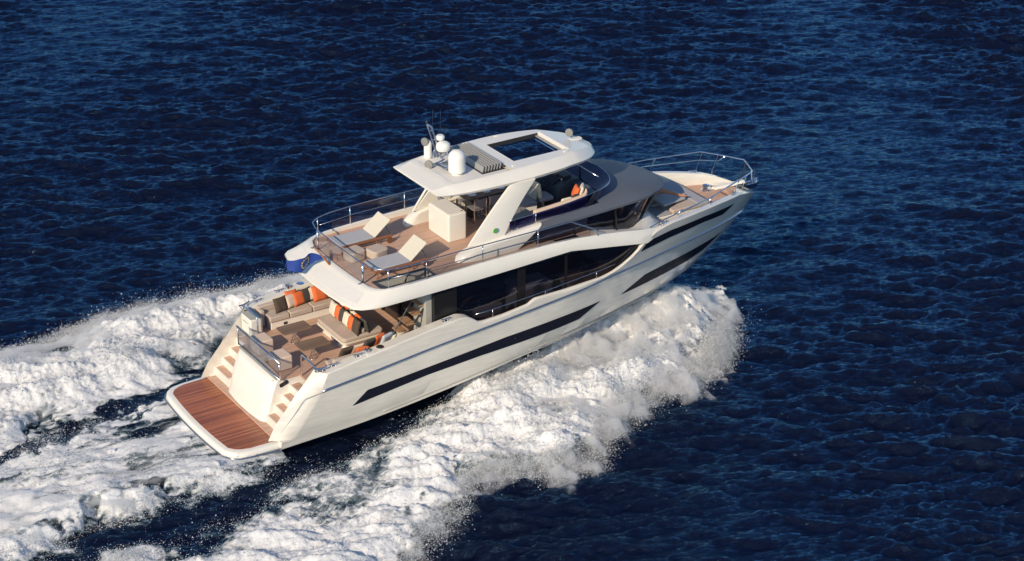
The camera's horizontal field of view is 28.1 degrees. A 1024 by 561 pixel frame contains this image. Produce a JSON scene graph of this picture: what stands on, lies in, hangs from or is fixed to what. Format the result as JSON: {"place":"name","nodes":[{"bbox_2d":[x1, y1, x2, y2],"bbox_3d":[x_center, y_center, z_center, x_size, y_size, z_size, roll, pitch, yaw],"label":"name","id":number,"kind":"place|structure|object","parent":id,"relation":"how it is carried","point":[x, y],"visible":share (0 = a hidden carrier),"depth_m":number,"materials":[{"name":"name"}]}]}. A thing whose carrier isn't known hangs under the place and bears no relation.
{"place":"outdoors","nodes":[
{"label":"outdoors","id":0,"kind":"place"},
{"bbox_2d":[0,0,1023,560],"bbox_3d":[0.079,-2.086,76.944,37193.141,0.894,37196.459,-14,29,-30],"label":"water","id":1,"kind":"structure","parent":0,"point":[860,260],"depth_m":78.30,"materials":[{"name":"blue liquid"}]},
{"bbox_2d":[0,279,731,560],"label":"wake foam","id":2,"kind":"object","parent":1,"relation":"on","point":[633,318],"visible":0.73,"depth_m":61.31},
{"bbox_2d":[0,260,753,560],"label":"spray","id":3,"kind":"object","parent":1,"relation":"on","point":[716,352],"visible":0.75,"depth_m":62.36,"materials":[{"name":"white liquid"}]},
{"bbox_2d":[164,109,758,459],"bbox_3d":[-0.581,-1.283,65.144,21.618,8.860,5.646,-16,30,-29],"label":"motor yacht","id":4,"kind":"object","parent":1,"relation":"on","point":[242,397],"visible":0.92,"depth_m":63.16,"materials":[{"name":"paint"}]},
{"bbox_2d":[241,309,262,335],"bbox_3d":[-8.067,1.323,63.583,0.428,0.600,0.680,-16,30,-29],"label":"wet bar cabinet","id":5,"kind":"object","parent":4,"relation":"on","point":[249,324],"visible":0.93,"depth_m":63.38,"materials":[{"name":"grey"}]},
{"bbox_2d":[250,332,273,355],"bbox_3d":[-7.627,1.929,62.473,0.540,0.458,0.600,-16,30,-29],"label":"ottoman","id":6,"kind":"object","parent":4,"relation":"on","point":[264,340],"visible":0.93,"depth_m":62.29,"materials":[{"name":"fabric"}]},
{"bbox_2d":[268,348,292,371],"bbox_3d":[-6.955,2.386,61.536,0.540,0.458,0.600,-16,30,-29],"label":"ottoman","id":7,"kind":"object","parent":4,"relation":"on","point":[283,356],"visible":0.99,"depth_m":61.36,"materials":[{"name":"fabric"}]},
{"bbox_2d":[255,297,331,329],"bbox_3d":[-6.810,0.915,64.366,2.440,0.660,0.680,-16,30,-29],"label":"cockpit sofa","id":8,"kind":"object","parent":4,"relation":"on","point":[273,320],"visible":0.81,"depth_m":64.07,"materials":[{"name":"beige fabric"}]},
{"bbox_2d":[272,295,288,313],"bbox_3d":[-7.219,0.747,63.905,0.480,0.480,0.168,-21,13,-36],"label":"scatter cushion","id":9,"kind":"object","parent":8,"relation":"on","point":[280,304],"visible":1,"depth_m":63.82,"materials":[{"name":"brown fabric"}]},
{"bbox_2d":[285,292,294,308],"bbox_3d":[-6.920,0.627,64.154,0.168,0.442,0.442,-2,17,47],"label":"scatter cushion","id":10,"kind":"object","parent":8,"relation":"on","point":[290,301],"visible":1,"depth_m":64.05,"materials":[{"name":"fabric"}]},
{"bbox_2d":[284,289,295,295],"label":"scatter cushion","id":11,"kind":"object","parent":8,"relation":"on","point":[289,292],"visible":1,"depth_m":64.27,"materials":[{"name":"orange fabric"}]},
{"bbox_2d":[291,289,304,306],"bbox_3d":[-6.699,0.551,64.289,0.456,0.456,0.168,-22,14,-38],"label":"scatter cushion","id":12,"kind":"object","parent":8,"relation":"on","point":[298,296],"visible":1,"depth_m":64.21,"materials":[{"name":"orange fabric"}]},
{"bbox_2d":[298,286,310,303],"bbox_3d":[-6.488,0.461,64.476,0.470,0.470,0.168,-23,14,-39],"label":"scatter cushion","id":13,"kind":"object","parent":8,"relation":"on","point":[306,293],"visible":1,"depth_m":64.40,"materials":[{"name":"brown fabric"}]},
{"bbox_2d":[308,285,313,299],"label":"scatter cushion","id":14,"kind":"object","parent":8,"relation":"on","point":[311,294],"visible":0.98,"depth_m":64.51,"materials":[{"name":"beige fabric"}]},
{"bbox_2d":[311,286,327,301],"bbox_3d":[-6.070,0.383,64.618,0.518,0.518,0.168,-17,11,-31],"label":"scatter cushion","id":15,"kind":"object","parent":8,"relation":"on","point":[318,294],"visible":0.69,"depth_m":64.51,"materials":[{"name":"orange fabric"}]},
{"bbox_2d":[276,320,311,343],"bbox_3d":[-6.692,1.668,62.990,0.980,0.502,0.580,-16,30,-29],"label":"table","id":16,"kind":"object","parent":4,"relation":"on","point":[294,328],"visible":0.93,"depth_m":62.88,"materials":[{"name":"brown wood"}]},
{"bbox_2d":[286,245,329,272],"bbox_3d":[-6.197,-0.597,62.080,1.262,0.616,0.642,-16,30,-29],"label":"ensign","id":17,"kind":"object","parent":4,"relation":"attached to","point":[300,265],"visible":1,"depth_m":62.03,"materials":[{"name":"blue fabric"}]},
{"bbox_2d":[294,336,330,359],"bbox_3d":[-6.031,2.117,62.069,0.980,0.502,0.580,-16,30,-29],"label":"table","id":18,"kind":"object","parent":4,"relation":"on","point":[312,343],"visible":1,"depth_m":61.99,"materials":[{"name":"brown wood"}]},
{"bbox_2d":[329,245,343,260],"bbox_3d":[-5.306,-0.840,62.762,0.400,0.290,0.480,-16,30,-29],"label":"side table","id":19,"kind":"object","parent":4,"relation":"on","point":[336,249],"visible":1,"depth_m":62.66,"materials":[{"name":"brown wood"}]},
{"bbox_2d":[325,350,363,365],"bbox_3d":[-4.433,2.303,61.479,2.340,0.700,0.600,-16,30,-29],"label":"side sofa","id":20,"kind":"object","parent":4,"relation":"on","point":[332,361],"visible":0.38,"depth_m":60.83,"materials":[{"name":"beige fabric"}]},
{"bbox_2d":[338,346,353,356],"bbox_3d":[-4.950,2.113,61.151,0.440,0.440,0.149,-16,64,-29],"label":"scatter cushion","id":21,"kind":"object","parent":20,"relation":"on","point":[346,350],"visible":1,"depth_m":61.05,"materials":[{"name":"brown fabric"}]},
{"bbox_2d":[354,346,369,352],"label":"scatter cushion","id":22,"kind":"object","parent":20,"relation":"on","point":[359,349],"visible":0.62,"depth_m":61.25,"materials":[{"name":"orange fabric"}]},
{"bbox_2d":[362,337,375,347],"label":"scatter cushion","id":23,"kind":"object","parent":20,"relation":"on","point":[370,342],"visible":0.94,"depth_m":61.45,"materials":[{"name":"brown fabric"}]},
{"bbox_2d":[373,332,384,345],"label":"scatter cushion","id":24,"kind":"object","parent":20,"relation":"on","point":[378,337],"visible":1,"depth_m":61.66,"materials":[{"name":"orange fabric"}]},
{"bbox_2d":[380,332,392,343],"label":"scatter cushion","id":25,"kind":"object","parent":20,"relation":"on","point":[386,337],"visible":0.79,"depth_m":61.73,"materials":[{"name":"white fabric"}]},
{"bbox_2d":[317,310,382,347],"bbox_3d":[-5.008,1.443,63.362,1.460,0.600,1.820,-16,30,-29],"label":"island sofa","id":26,"kind":"object","parent":4,"relation":"on","point":[338,332],"visible":0.71,"depth_m":62.91,"materials":[{"name":"beige fabric"}]},
{"bbox_2d":[329,300,337,316],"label":"scatter cushion","id":27,"kind":"object","parent":26,"relation":"on","point":[333,304],"visible":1,"depth_m":63.61,"materials":[{"name":"white fabric"}]},
{"bbox_2d":[334,302,341,320],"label":"scatter cushion","id":28,"kind":"object","parent":26,"relation":"on","point":[338,307],"visible":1,"depth_m":63.41,"materials":[{"name":"orange fabric"}]},
{"bbox_2d":[338,306,345,321],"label":"scatter cushion","id":29,"kind":"object","parent":26,"relation":"on","point":[341,313],"visible":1,"depth_m":63.21,"materials":[{"name":"brown fabric"}]},
{"bbox_2d":[342,311,350,325],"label":"scatter cushion","id":30,"kind":"object","parent":26,"relation":"on","point":[345,317],"visible":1,"depth_m":62.97,"materials":[{"name":"beige fabric"}]},
{"bbox_2d":[347,312,353,331],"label":"scatter cushion","id":31,"kind":"object","parent":26,"relation":"on","point":[350,321],"visible":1,"depth_m":62.77,"materials":[{"name":"orange fabric"}]},
{"bbox_2d":[351,316,360,335],"bbox_3d":[-4.772,1.392,62.619,0.149,0.497,0.475,1,22,-32],"label":"scatter cushion","id":32,"kind":"object","parent":26,"relation":"on","point":[356,325],"visible":1,"depth_m":62.49,"materials":[{"name":"brown fabric"}]},
{"bbox_2d":[359,316,368,332],"bbox_3d":[-4.520,1.341,62.749,0.149,0.460,0.440,-27,35,-23],"label":"scatter cushion","id":33,"kind":"object","parent":26,"relation":"on","point":[364,323],"visible":1,"depth_m":62.63,"materials":[{"name":"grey fabric"}]},
{"bbox_2d":[343,245,364,262],"bbox_3d":[-4.825,-0.810,62.645,0.580,0.320,0.540,-21,33,-37],"label":"pouf","id":34,"kind":"object","parent":4,"relation":"on","point":[357,252],"visible":0.93,"depth_m":62.49,"materials":[{"name":"beige fabric"}]},
{"bbox_2d":[326,211,392,254],"bbox_3d":[-4.730,-1.474,63.528,1.875,0.776,0.900,-16,30,-29],"label":"sun lounger","id":35,"kind":"object","parent":4,"relation":"on","point":[376,224],"visible":0.97,"depth_m":63.53,"materials":[{"name":"beige fabric"}]},
{"bbox_2d":[366,244,387,258],"bbox_3d":[-4.135,-0.856,62.747,0.580,0.320,0.540,-23,34,-39],"label":"pouf","id":36,"kind":"object","parent":4,"relation":"on","point":[375,251],"visible":0.75,"depth_m":62.58,"materials":[{"name":"beige fabric"}]},
{"bbox_2d":[381,302,401,322],"bbox_3d":[-3.508,0.374,63.851,0.120,2.090,4.400,-16,30,-29],"label":"salon door","id":37,"kind":"structure","parent":4,"relation":"in","point":[399,305],"depth_m":64.11,"materials":[{"name":"black glass"}]},
{"bbox_2d":[362,234,429,279],"bbox_3d":[-3.535,-0.727,61.997,1.875,0.776,0.900,-16,30,-29],"label":"sun lounger","id":38,"kind":"object","parent":4,"relation":"on","point":[409,250],"visible":0.88,"depth_m":61.99,"materials":[{"name":"beige fabric"}]},
{"bbox_2d":[391,332,405,338],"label":"cushion","id":39,"kind":"object","parent":4,"relation":"on","point":[397,335],"visible":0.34,"depth_m":61.84,"materials":[{"name":"beige fabric"}]},
{"bbox_2d":[389,267,431,339],"bbox_3d":[-3.071,0.897,62.031,2.218,2.764,0.648,-16,30,-29],"label":"boat stairs","id":40,"kind":"object","parent":4,"relation":"on","point":[405,319],"visible":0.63,"depth_m":61.99,"materials":[{"name":"brown wood"}]},
{"bbox_2d":[429,199,465,241],"bbox_3d":[-2.030,-1.898,64.234,0.670,0.932,1.250,-16,30,-29],"label":"bar unit","id":41,"kind":"object","parent":4,"relation":"on","point":[447,220],"visible":1,"depth_m":63.88,"materials":[{"name":"white plastic"}]},
{"bbox_2d":[437,196,464,210],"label":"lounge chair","id":42,"kind":"object","parent":4,"relation":"on","point":[439,198],"visible":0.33,"depth_m":65.20,"materials":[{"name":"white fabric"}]},
{"bbox_2d":[466,198,486,223],"bbox_3d":[-1.123,-2.294,65.184,0.473,0.825,0.552,-16,30,-29],"label":"dining chair","id":43,"kind":"object","parent":4,"relation":"on","point":[480,204],"visible":0.98,"depth_m":64.98,"materials":[{"name":"grey fabric"}]},
{"bbox_2d":[353,301,599,405],"bbox_3d":[-0.897,2.239,63.185,9.205,1.175,0.261,-15,30,-32],"label":"hull window","id":44,"kind":"structure","parent":4,"relation":"in","point":[519,337],"depth_m":63.01,"materials":[{"name":"black glass"}]},
{"bbox_2d":[457,301,501,320],"bbox_3d":[-1.302,1.108,63.807,1.900,0.800,0.800,-16,30,-29],"label":"salon sofa","id":45,"kind":"object","parent":4,"relation":"on","point":[472,312],"visible":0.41,"depth_m":63.56,"materials":[{"name":"beige fabric"}]},
{"bbox_2d":[459,187,506,218],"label":"dining table","id":46,"kind":"object","parent":4,"relation":"on","point":[469,201],"visible":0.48,"depth_m":65.40,"materials":[{"name":"brown wood"}]},
{"bbox_2d":[463,193,478,198],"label":"placemat","id":47,"kind":"object","parent":46,"relation":"on","point":[467,196],"visible":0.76,"depth_m":65.17,"materials":[{"name":"grey"}]},
{"bbox_2d":[481,193,501,216],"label":"dining chair","id":48,"kind":"object","parent":4,"relation":"on","point":[492,200],"visible":0.56,"depth_m":65.19,"materials":[{"name":"grey fabric"}]},
{"bbox_2d":[504,272,552,310],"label":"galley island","id":49,"kind":"structure","parent":4,"relation":"on","point":[537,282],"depth_m":64.73,"materials":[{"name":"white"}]},
{"bbox_2d":[531,181,553,207],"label":"helm chair","id":50,"kind":"object","parent":4,"relation":"on","point":[543,197],"visible":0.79,"depth_m":65.45,"materials":[{"name":"grey leather"}]},
{"bbox_2d":[535,169,579,205],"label":"helm console","id":51,"kind":"object","parent":4,"relation":"on","point":[558,185],"visible":0.66,"depth_m":65.92,"materials":[{"name":"grey"}]},
{"bbox_2d":[533,187,587,236],"bbox_3d":[1.306,-2.240,64.616,2.100,1.236,1.199,-16,30,-29],"label":"flybridge settee","id":52,"kind":"object","parent":4,"relation":"on","point":[557,229],"visible":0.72,"depth_m":64.27,"materials":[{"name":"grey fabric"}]},
{"bbox_2d":[571,184,579,195],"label":"scatter cushion","id":53,"kind":"object","parent":52,"relation":"on","point":[576,189],"visible":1,"depth_m":64.56,"materials":[{"name":"orange fabric"}]},
{"bbox_2d":[579,182,583,194],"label":"scatter cushion","id":54,"kind":"object","parent":52,"relation":"on","point":[581,187],"visible":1,"depth_m":64.56,"materials":[{"name":"white fabric"}]},
{"bbox_2d":[517,244,637,306],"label":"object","id":55,"kind":"structure","parent":4,"relation":"in","point":[521,271],"depth_m":63.53,"materials":[{"name":"glass"}]},
{"bbox_2d":[623,181,708,224],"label":"bow sunpad","id":56,"kind":"object","parent":4,"relation":"on","point":[662,206],"visible":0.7,"depth_m":67.89,"materials":[{"name":"grey fabric"}]},
{"bbox_2d":[622,233,719,293],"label":"hull window","id":57,"kind":"structure","parent":4,"relation":"in","point":[680,260],"depth_m":67.78,"materials":[{"name":"black glass"}]},
{"bbox_2d":[641,204,733,250],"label":"hull window","id":58,"kind":"structure","parent":4,"relation":"in","point":[685,227],"depth_m":66.66,"materials":[{"name":"black glass"}]},
{"bbox_2d":[506,207,540,239],"bbox_3d":[0.171,-1.746,64.207,1.100,0.697,1.050,-16,30,-29],"label":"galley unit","id":59,"kind":"object","parent":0,"point":[520,212],"visible":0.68,"depth_m":64.09,"materials":[{"name":"grey"}]},
{"bbox_2d":[518,186,537,212],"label":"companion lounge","id":60,"kind":"object","parent":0,"point":[529,202],"visible":0.42,"depth_m":65.39,"materials":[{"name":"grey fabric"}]},
{"bbox_2d":[555,261,612,290],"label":"window","id":61,"kind":"structure","parent":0,"point":[581,269],"depth_m":65.75,"materials":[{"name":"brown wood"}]}
]}

